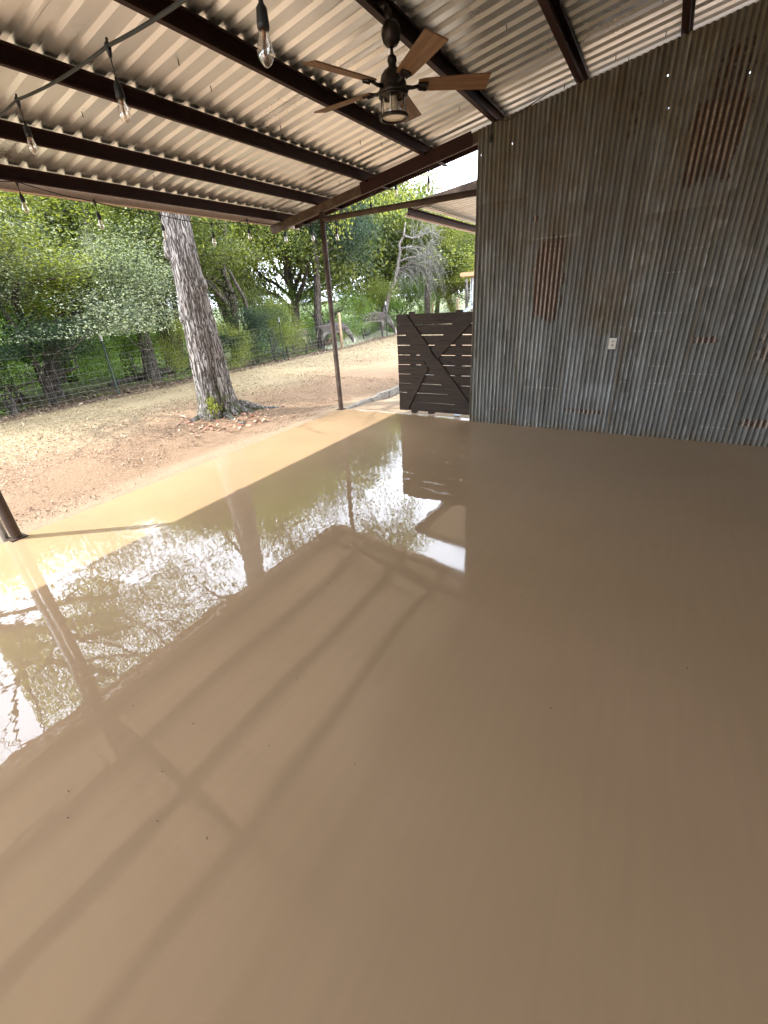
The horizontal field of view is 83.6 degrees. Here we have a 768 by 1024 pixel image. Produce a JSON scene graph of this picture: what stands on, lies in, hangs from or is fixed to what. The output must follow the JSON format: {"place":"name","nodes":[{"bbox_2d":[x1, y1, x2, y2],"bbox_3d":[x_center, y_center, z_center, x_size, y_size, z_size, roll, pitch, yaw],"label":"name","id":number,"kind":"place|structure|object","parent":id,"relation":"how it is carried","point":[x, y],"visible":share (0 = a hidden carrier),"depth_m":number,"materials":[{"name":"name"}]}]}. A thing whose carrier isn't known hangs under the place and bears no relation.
{"place":"outdoors","nodes":[
{"label":"outdoors","id":0,"kind":"place"},
{"bbox_2d":[0,292,471,543],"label":"ground","id":1,"kind":"structure","parent":0,"point":[77,476],"depth_m":6.97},
{"bbox_2d":[0,279,38,393],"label":"bush","id":2,"kind":"object","parent":1,"relation":"on","point":[11,332],"visible":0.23,"depth_m":9.95,"materials":[{"name":"green plant"}]},
{"bbox_2d":[0,306,55,403],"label":"bush","id":3,"kind":"object","parent":1,"relation":"on","point":[1,372],"visible":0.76,"depth_m":9.14,"materials":[{"name":"green plant"}]},
{"bbox_2d":[0,302,57,404],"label":"bare trunk","id":4,"kind":"object","parent":1,"relation":"on","point":[50,394],"visible":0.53,"depth_m":10.04,"materials":[{"name":"brown plant"}]},
{"bbox_2d":[0,198,85,367],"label":"elm tree","id":5,"kind":"object","parent":1,"relation":"on","point":[32,243],"visible":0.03,"depth_m":8.80,"materials":[{"name":"green plant"}]},
{"bbox_2d":[0,192,102,383],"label":"oak tree","id":6,"kind":"object","parent":1,"relation":"on","point":[63,376],"visible":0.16,"depth_m":12.21,"materials":[{"name":"green plant"}]},
{"bbox_2d":[0,307,125,414],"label":"evergreen tree","id":7,"kind":"object","parent":1,"relation":"on","point":[21,351],"visible":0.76,"depth_m":9.22,"materials":[{"name":"green plant"}]},
{"bbox_2d":[0,286,127,395],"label":"bush","id":8,"kind":"object","parent":1,"relation":"on","point":[90,366],"visible":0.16,"depth_m":11.45,"materials":[{"name":"green plant"}]},
{"bbox_2d":[0,191,169,403],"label":"yellowing tree","id":9,"kind":"object","parent":1,"relation":"on","point":[49,307],"visible":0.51,"depth_m":9.29,"materials":[{"name":"green plant"}]},
{"bbox_2d":[79,221,98,274],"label":"moss clump","id":10,"kind":"object","parent":9,"relation":"hanging from","point":[87,248],"visible":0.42,"depth_m":10.34,"materials":[{"name":"green plant"}]},
{"bbox_2d":[0,191,207,399],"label":"silvery tree","id":11,"kind":"object","parent":1,"relation":"on","point":[125,271],"visible":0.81,"depth_m":9.53,"materials":[{"name":"green plant"}]},
{"bbox_2d":[46,298,168,382],"bbox_3d":[-8.239,-5.156,12.752,4.441,2.914,3.214,16,33,34],"label":"bush","id":12,"kind":"object","parent":1,"relation":"on","point":[126,338],"visible":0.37,"depth_m":12.45,"materials":[{"name":"green plant"}]},
{"bbox_2d":[82,208,136,376],"bbox_3d":[-8.496,-6.441,13.245,0.664,4.832,0.393,-22,32,-32],"label":"bare trunk","id":13,"kind":"object","parent":1,"relation":"on","point":[129,356],"visible":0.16,"depth_m":13.76,"materials":[{"name":"brown plant"}]},
{"bbox_2d":[8,199,265,366],"bbox_3d":[-8.964,-8.633,14.045,9.682,8.213,6.988,-10,27,-13],"label":"oak tree","id":14,"kind":"object","parent":1,"relation":"on","point":[166,332],"visible":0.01,"depth_m":14.56,"materials":[{"name":"green plant"}]},
{"bbox_2d":[0,195,281,380],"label":"oak tree","id":15,"kind":"object","parent":1,"relation":"on","point":[212,255],"visible":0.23,"depth_m":12.03,"materials":[{"name":"green plant"}]},
{"bbox_2d":[108,363,190,386],"bbox_3d":[-7.327,-4.587,14.000,0.265,0.337,3.756,8,29,21],"label":"fallen log","id":16,"kind":"object","parent":1,"relation":"on","point":[139,377],"visible":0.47,"depth_m":13.30,"materials":[{"name":"brown wood"}]},
{"bbox_2d":[34,201,270,364],"bbox_3d":[-6.904,-8.697,14.037,6.780,8.251,8.844,4,28,15],"label":"elm tree","id":17,"kind":"object","parent":1,"relation":"on","point":[226,298],"visible":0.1,"depth_m":13.77,"materials":[{"name":"green plant"}]},
{"bbox_2d":[120,284,187,362],"bbox_3d":[-8.068,-6.636,15.271,3.673,3.330,5.075,-17,29,-24],"label":"bush","id":18,"kind":"object","parent":1,"relation":"on","point":[170,305],"visible":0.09,"depth_m":14.15,"materials":[{"name":"green plant"}]},
{"bbox_2d":[158,278,186,370],"bbox_3d":[-6.943,-6.247,14.230,0.611,3.404,0.229,-15,29,-22],"label":"bare trunk","id":19,"kind":"object","parent":1,"relation":"on","point":[176,317],"visible":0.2,"depth_m":14.14,"materials":[{"name":"brown plant"}]},
{"bbox_2d":[0,334,396,421],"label":"forest litter","id":20,"kind":"object","parent":1,"relation":"on","point":[22,414],"visible":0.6,"depth_m":11.76,"materials":[{"name":"brown plant"}]},
{"bbox_2d":[154,310,262,373],"bbox_3d":[-4.961,-4.720,12.020,2.204,1.998,3.045,12,30,28],"label":"bush","id":21,"kind":"object","parent":20,"relation":"on","point":[180,354],"visible":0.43,"depth_m":11.74,"materials":[{"name":"green plant"}]},
{"bbox_2d":[216,296,289,364],"bbox_3d":[-4.703,-5.976,14.499,3.489,2.290,2.525,8,29,22],"label":"bush","id":22,"kind":"object","parent":20,"relation":"on","point":[258,319],"visible":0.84,"depth_m":14.07,"materials":[{"name":"green plant"}]},
{"bbox_2d":[0,374,398,532],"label":"leaf litter","id":23,"kind":"object","parent":1,"relation":"on","point":[143,455],"visible":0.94,"depth_m":6.48,"materials":[{"name":"brown plant"}]},
{"bbox_2d":[0,301,421,418],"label":"wire fence","id":24,"kind":"object","parent":1,"relation":"on","point":[340,334],"visible":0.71,"depth_m":11.47,"materials":[{"name":"grey metal"}]},
{"bbox_2d":[204,396,222,414],"bbox_3d":[-2.801,-1.728,7.094,0.350,0.406,0.308,12,30,28],"label":"leafy sprout","id":25,"kind":"object","parent":1,"relation":"on","point":[212,406],"visible":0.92,"depth_m":7.02,"materials":[{"name":"green plant"}]},
{"bbox_2d":[0,297,431,415],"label":"undergrowth","id":26,"kind":"object","parent":1,"relation":"on","point":[189,374],"visible":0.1,"depth_m":16.96,"materials":[{"name":"green plant"}]},
{"bbox_2d":[151,406,283,436],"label":"fallen leaves","id":27,"kind":"object","parent":1,"relation":"on","point":[211,428],"visible":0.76,"depth_m":6.92,"materials":[{"name":"brown plant"}]},
{"bbox_2d":[101,218,334,293],"bbox_3d":[-6.301,-10.901,16.137,7.654,10.236,10.604,20,35,38],"label":"elm tree","id":28,"kind":"object","parent":1,"relation":"on","point":[267,229],"visible":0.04,"depth_m":15.46,"materials":[{"name":"green plant"}]},
{"bbox_2d":[0,334,440,474],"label":"straw mulch","id":29,"kind":"object","parent":1,"relation":"on","point":[159,408],"visible":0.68,"depth_m":8.87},
{"bbox_2d":[0,160,475,345],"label":"distant wood","id":30,"kind":"object","parent":1,"relation":"on","point":[338,276],"visible":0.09,"depth_m":21.25,"materials":[{"name":"plant"}]},
{"bbox_2d":[227,269,259,362],"bbox_3d":[-4.878,-6.686,15.079,0.553,3.221,0.156,-10,27,-12],"label":"bare trunk","id":31,"kind":"object","parent":1,"relation":"on","point":[238,288],"visible":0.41,"depth_m":14.66,"materials":[{"name":"brown plant"}]},
{"bbox_2d":[208,266,302,353],"bbox_3d":[-5.224,-7.745,16.715,4.132,3.747,5.710,-9,27,-11],"label":"bush","id":32,"kind":"object","parent":1,"relation":"on","point":[256,293],"visible":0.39,"depth_m":16.23,"materials":[{"name":"green plant"}]},
{"bbox_2d":[215,222,298,347],"bbox_3d":[-5.865,-11.857,18.563,8.013,9.878,10.452,-16,29,-23],"label":"yellowing tree","id":33,"kind":"object","parent":1,"relation":"on","point":[265,260],"visible":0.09,"depth_m":17.11,"materials":[{"name":"green plant"}]},
{"bbox_2d":[225,294,312,360],"bbox_3d":[-4.027,-6.532,15.329,2.754,2.498,3.806,4,28,15],"label":"bush","id":34,"kind":"object","parent":1,"relation":"on","point":[288,332],"visible":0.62,"depth_m":15.30,"materials":[{"name":"green plant"}]},
{"bbox_2d":[143,171,436,425],"bbox_3d":[-3.332,-6.530,5.744,9.314,10.594,9.919,-9,27,-11],"label":"tree","id":35,"kind":"object","parent":1,"relation":"on","point":[210,372],"visible":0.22,"depth_m":6.74,"materials":[{"name":"grey plant"}]},
{"bbox_2d":[271,328,310,355],"bbox_3d":[-3.712,-6.742,17.047,1.706,1.006,0.425,-17,29,-25],"label":"donkey","id":36,"kind":"object","parent":1,"relation":"on","point":[286,348],"visible":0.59,"depth_m":17.01},
{"bbox_2d":[235,226,377,313],"bbox_3d":[-5.437,-13.392,22.672,8.848,8.620,9.350,-17,30,-26],"label":"elm tree","id":37,"kind":"object","parent":1,"relation":"on","point":[320,279],"visible":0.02,"depth_m":22.37,"materials":[{"name":"green plant"}]},
{"bbox_2d":[207,180,408,348],"bbox_3d":[-3.723,-12.325,18.976,9.807,9.731,10.680,-20,31,-30],"label":"oak tree","id":38,"kind":"object","parent":1,"relation":"on","point":[357,234],"visible":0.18,"depth_m":17.44,"materials":[{"name":"green plant"}]},
{"bbox_2d":[311,235,324,348],"bbox_3d":[-2.777,-8.938,17.897,0.487,4.413,0.371,-15,29,-21],"label":"bare trunk","id":39,"kind":"object","parent":1,"relation":"on","point":[317,304],"visible":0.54,"depth_m":17.80,"materials":[{"name":"grey plant"}]},
{"bbox_2d":[273,273,378,344],"bbox_3d":[-2.563,-9.192,19.542,5.075,3.330,3.673,1,27,9],"label":"bush","id":40,"kind":"object","parent":1,"relation":"on","point":[342,301],"visible":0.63,"depth_m":19.27,"materials":[{"name":"green plant"}]},
{"bbox_2d":[317,322,354,348],"bbox_3d":[-1.992,-7.353,17.835,1.706,1.006,0.425,-17,29,-25],"label":"donkey","id":41,"kind":"object","parent":1,"relation":"on","point":[327,328],"visible":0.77,"depth_m":17.54},
{"bbox_2d":[314,331,358,344],"bbox_3d":[-2.196,-8.583,21.033,1.532,0.600,3.588,14,32,32],"label":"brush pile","id":42,"kind":"object","parent":1,"relation":"on","point":[336,337],"visible":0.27,"depth_m":20.75,"materials":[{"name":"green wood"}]},
{"bbox_2d":[322,337,355,349],"bbox_3d":[-1.757,-7.098,18.082,1.660,0.447,2.447,-4,26,0],"label":"hay pile","id":43,"kind":"object","parent":1,"relation":"on","point":[349,343],"visible":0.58,"depth_m":17.93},
{"bbox_2d":[328,338,366,345],"bbox_3d":[-1.438,-7.551,19.017,1.932,0.431,2.817,0,27,7],"label":"hay pile","id":44,"kind":"object","parent":1,"relation":"on","point":[357,341],"visible":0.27,"depth_m":19.00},
{"bbox_2d":[337,334,368,341],"bbox_3d":[-1.442,-8.521,20.957,2.214,0.465,3.058,12,30,28],"label":"hay pile","id":45,"kind":"object","parent":1,"relation":"on","point":[359,337],"visible":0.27,"depth_m":20.66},
{"bbox_2d":[361,299,370,335],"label":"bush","id":46,"kind":"object","parent":1,"relation":"on","point":[366,331],"visible":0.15,"depth_m":21.96,"materials":[{"name":"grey plant"}]},
{"bbox_2d":[357,311,396,338],"bbox_3d":[-0.328,-8.981,20.593,1.976,1.165,0.492,-12,28,-16],"label":"donkey","id":47,"kind":"object","parent":1,"relation":"on","point":[376,318],"visible":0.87,"depth_m":20.32},
{"bbox_2d":[350,272,404,330],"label":"bush","id":48,"kind":"object","parent":1,"relation":"on","point":[379,297],"visible":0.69,"depth_m":21.08,"materials":[{"name":"green plant"}]},
{"bbox_2d":[364,329,396,338],"bbox_3d":[-0.156,-8.985,21.645,2.209,0.444,3.087,12,30,28],"label":"hay pile","id":49,"kind":"object","parent":1,"relation":"on","point":[378,333],"visible":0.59,"depth_m":21.37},
{"bbox_2d":[332,174,461,322],"bbox_3d":[1.021,-15.805,25.290,10.323,9.435,11.242,-3,26,0],"label":"oak tree","id":50,"kind":"object","parent":1,"relation":"on","point":[397,231],"visible":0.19,"depth_m":22.25,"materials":[{"name":"green plant"}]},
{"bbox_2d":[355,269,442,325],"bbox_3d":[0.753,-11.428,23.350,5.075,3.330,3.673,-6,27,-5],"label":"bush","id":51,"kind":"object","parent":1,"relation":"on","point":[400,305],"visible":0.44,"depth_m":22.94,"materials":[{"name":"green plant"}]},
{"bbox_2d":[345,365,453,408],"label":"stone curb","id":52,"kind":"structure","parent":1,"relation":"on","point":[390,392],"depth_m":8.04,"materials":[{"name":"grey stone"}]},
{"bbox_2d":[377,210,452,331],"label":"dead tree","id":53,"kind":"object","parent":1,"relation":"on","point":[415,264],"visible":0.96,"depth_m":20.30,"materials":[{"name":"grey plant"}]},
{"bbox_2d":[387,269,455,311],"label":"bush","id":54,"kind":"object","parent":1,"relation":"on","point":[438,299],"visible":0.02,"depth_m":24.49,"materials":[{"name":"green plant"}]},
{"bbox_2d":[424,248,431,324],"bbox_3d":[2.200,-11.068,21.528,0.365,3.806,0.364,12,30,28],"label":"bare trunk","id":55,"kind":"object","parent":1,"relation":"on","point":[427,303],"visible":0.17,"depth_m":21.59,"materials":[{"name":"grey plant"}]},
{"bbox_2d":[387,209,474,312],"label":"elm tree","id":56,"kind":"object","parent":1,"relation":"on","point":[467,261],"visible":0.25,"depth_m":21.98,"materials":[{"name":"green plant"}]},
{"bbox_2d":[407,190,475,293],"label":"oak tree","id":57,"kind":"object","parent":1,"relation":"on","point":[460,242],"visible":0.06,"depth_m":21.47,"materials":[{"name":"green plant"}]},
{"bbox_2d":[406,180,476,233],"bbox_3d":[4.414,-4.329,7.897,5.826,3.691,6.128,12,30,28],"label":"lean to roof","id":58,"kind":"object","parent":1,"relation":"on","point":[463,209],"visible":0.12,"depth_m":7.12,"materials":[{"name":"beige metal"}]},
{"bbox_2d":[431,298,460,324],"bbox_3d":[5.895,-11.118,23.633,7.071,1.580,1.250,-10,27,-13],"label":"paddock fence","id":59,"kind":"object","parent":1,"relation":"on","point":[458,306],"visible":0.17,"depth_m":23.03,"materials":[{"name":"wood"}]},
{"bbox_2d":[436,260,471,311],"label":"bush","id":60,"kind":"object","parent":1,"relation":"on","point":[451,303],"visible":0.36,"depth_m":23.48,"materials":[{"name":"green plant"}]},
{"bbox_2d":[465,279,467,311],"bbox_3d":[4.089,-10.273,21.329,0.175,2.305,0.165,12,30,28],"label":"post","id":61,"kind":"object","parent":1,"relation":"on","point":[466,293],"visible":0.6,"depth_m":21.06,"materials":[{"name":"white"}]},
{"bbox_2d":[460,272,473,323],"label":"metal shed","id":62,"kind":"structure","parent":1,"relation":"on","point":[468,274],"depth_m":18.76,"materials":[{"name":"metal"}]},
{"bbox_2d":[0,408,767,1023],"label":"concrete floor","id":63,"kind":"structure","parent":0,"point":[526,690],"depth_m":1.75,"materials":[{"name":"beige paint"}]},
{"bbox_2d":[0,0,758,542],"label":"patio cover","id":64,"kind":"object","parent":63,"relation":"on","point":[224,124],"visible":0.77,"depth_m":3.48,"materials":[{"name":"brown metal"}]},
{"bbox_2d":[0,0,273,154],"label":"string lights","id":65,"kind":"object","parent":64,"relation":"hanging from","point":[262,20],"visible":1,"depth_m":1.78,"materials":[{"name":"black rubber"}]},
{"bbox_2d":[0,160,442,245],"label":"string lights","id":66,"kind":"object","parent":64,"relation":"hanging from","point":[22,198],"visible":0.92,"depth_m":4.90,"materials":[{"name":"black rubber"}]},
{"bbox_2d":[303,0,490,123],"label":"ceiling fan","id":67,"kind":"object","parent":64,"relation":"hanging from","point":[428,44],"visible":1,"depth_m":2.71,"materials":[{"name":"brown wood"}]},
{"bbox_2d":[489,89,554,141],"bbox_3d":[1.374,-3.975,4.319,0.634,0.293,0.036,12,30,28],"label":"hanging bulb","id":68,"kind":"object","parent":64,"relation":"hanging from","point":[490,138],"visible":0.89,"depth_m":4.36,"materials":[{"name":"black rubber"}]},
{"bbox_2d":[469,0,767,446],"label":"corrugated wall","id":69,"kind":"structure","parent":63,"relation":"on","point":[625,206],"depth_m":4.36,"materials":[{"name":"metal"}]},
{"bbox_2d":[396,310,472,416],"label":"wooden gate","id":70,"kind":"structure","parent":69,"relation":"attached to","point":[423,350],"depth_m":6.00,"materials":[{"name":"brown wood"}]},
{"bbox_2d":[608,338,616,348],"bbox_3d":[2.512,-1.851,4.724,0.074,0.114,0.013,12,30,28],"label":"power outlet","id":71,"kind":"object","parent":69,"relation":"attached to","point":[612,343],"visible":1,"depth_m":4.72,"materials":[{"name":"beige plastic"}]},
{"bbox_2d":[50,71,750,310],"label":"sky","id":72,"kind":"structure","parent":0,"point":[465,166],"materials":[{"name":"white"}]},
{"bbox_2d":[384,375,453,404],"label":"path","id":73,"kind":"structure","parent":0,"point":[396,398],"depth_m":7.98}
]}

